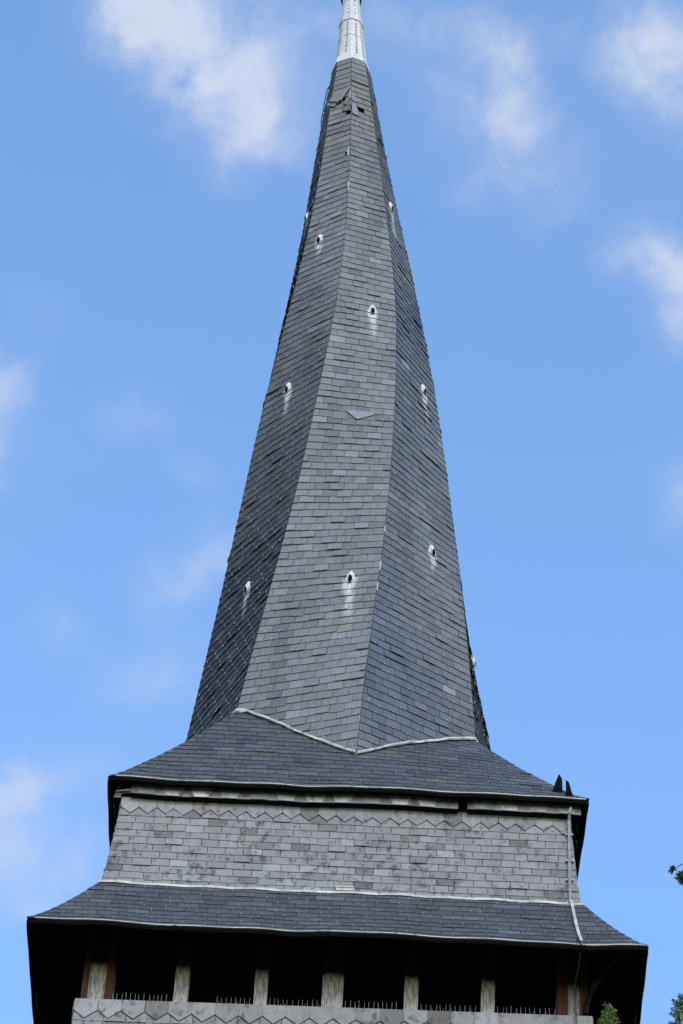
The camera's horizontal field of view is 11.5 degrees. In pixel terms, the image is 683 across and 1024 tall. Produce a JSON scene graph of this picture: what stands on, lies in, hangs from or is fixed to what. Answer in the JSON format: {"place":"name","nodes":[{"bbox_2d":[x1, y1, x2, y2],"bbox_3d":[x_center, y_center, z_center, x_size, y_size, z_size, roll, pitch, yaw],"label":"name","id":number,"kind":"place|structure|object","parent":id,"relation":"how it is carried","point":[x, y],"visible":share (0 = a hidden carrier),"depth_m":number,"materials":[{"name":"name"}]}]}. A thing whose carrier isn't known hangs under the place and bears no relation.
{"place":"outdoors","nodes":[
{"label":"outdoors","id":0,"kind":"place"},
{"bbox_2d":[0,0,682,1023],"label":"sky","id":1,"kind":"structure","parent":0,"point":[157,157],"materials":[{"name":"blue"}]},
{"bbox_2d":[668,864,682,884],"bbox_3d":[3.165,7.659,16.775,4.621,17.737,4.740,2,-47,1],"label":"branch","id":2,"kind":"object","parent":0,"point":[679,875],"visible":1,"depth_m":21.72,"materials":[{"name":"green plant"}]},
{"label":"ground","id":3,"kind":"structure","parent":0,"visible":0},
{"bbox_2d":[26,0,648,1023],"bbox_3d":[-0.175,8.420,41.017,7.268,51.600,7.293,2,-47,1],"label":"church steeple","id":4,"kind":"object","parent":3,"relation":"on","point":[332,808],"visible":1,"depth_m":42.72,"materials":[{"name":"stone"}]},
{"bbox_2d":[347,410,374,418],"bbox_3d":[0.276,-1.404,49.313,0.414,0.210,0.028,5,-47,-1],"label":"slipped slate","id":5,"kind":"object","parent":4,"relation":"on","point":[358,414],"visible":1,"depth_m":49.34,"materials":[{"name":"grey stone"}]},
{"bbox_2d":[596,1003,620,1023],"bbox_3d":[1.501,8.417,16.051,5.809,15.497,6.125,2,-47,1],"label":"conifer tree","id":6,"kind":"object","parent":3,"relation":"on","point":[608,1017],"visible":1,"depth_m":21.62,"materials":[{"name":"green plant"}]},
{"bbox_2d":[667,993,682,1023],"bbox_3d":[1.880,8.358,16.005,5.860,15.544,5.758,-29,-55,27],"label":"conifer tree","id":7,"kind":"object","parent":3,"relation":"on","point":[677,1014],"visible":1,"depth_m":21.57,"materials":[{"name":"green plant"}]}
]}

